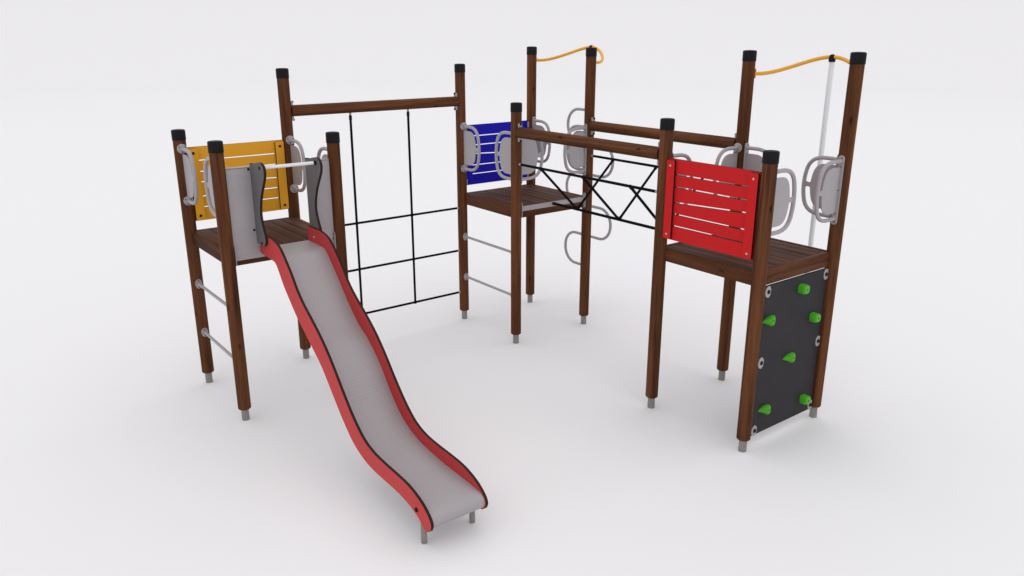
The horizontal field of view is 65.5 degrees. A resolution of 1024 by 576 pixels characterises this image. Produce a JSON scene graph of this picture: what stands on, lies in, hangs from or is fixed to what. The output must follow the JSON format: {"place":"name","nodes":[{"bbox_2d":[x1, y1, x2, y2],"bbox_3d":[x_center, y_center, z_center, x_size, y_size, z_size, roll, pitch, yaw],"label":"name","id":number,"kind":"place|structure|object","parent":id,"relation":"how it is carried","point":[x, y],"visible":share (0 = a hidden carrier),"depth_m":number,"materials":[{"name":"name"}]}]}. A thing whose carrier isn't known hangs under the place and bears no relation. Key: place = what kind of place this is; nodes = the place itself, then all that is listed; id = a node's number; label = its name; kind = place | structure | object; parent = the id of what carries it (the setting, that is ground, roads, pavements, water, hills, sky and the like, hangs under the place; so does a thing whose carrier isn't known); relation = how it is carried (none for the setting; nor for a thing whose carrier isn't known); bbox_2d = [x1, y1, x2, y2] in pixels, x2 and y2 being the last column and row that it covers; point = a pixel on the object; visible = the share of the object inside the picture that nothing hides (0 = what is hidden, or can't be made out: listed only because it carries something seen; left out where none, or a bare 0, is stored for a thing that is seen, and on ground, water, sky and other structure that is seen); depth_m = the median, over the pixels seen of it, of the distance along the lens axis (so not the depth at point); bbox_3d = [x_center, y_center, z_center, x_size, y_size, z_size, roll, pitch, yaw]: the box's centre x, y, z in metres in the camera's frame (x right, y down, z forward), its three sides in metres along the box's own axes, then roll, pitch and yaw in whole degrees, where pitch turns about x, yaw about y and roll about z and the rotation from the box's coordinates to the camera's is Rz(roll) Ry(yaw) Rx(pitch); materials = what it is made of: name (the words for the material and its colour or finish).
{"place":"outdoors","nodes":[
{"label":"outdoors","id":0,"kind":"place"},
{"bbox_2d":[0,0,1023,575],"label":"ground","id":1,"kind":"structure","parent":0,"point":[132,442],"depth_m":9.75,"materials":[{"name":"white"}]},
{"bbox_2d":[171,45,866,543],"bbox_3d":[0.036,-0.498,7.048,4.560,3.110,4.124,-13,22,-35],"label":"playground climbing frame","id":2,"kind":"object","parent":1,"relation":"on","point":[427,477],"visible":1,"depth_m":6.60,"materials":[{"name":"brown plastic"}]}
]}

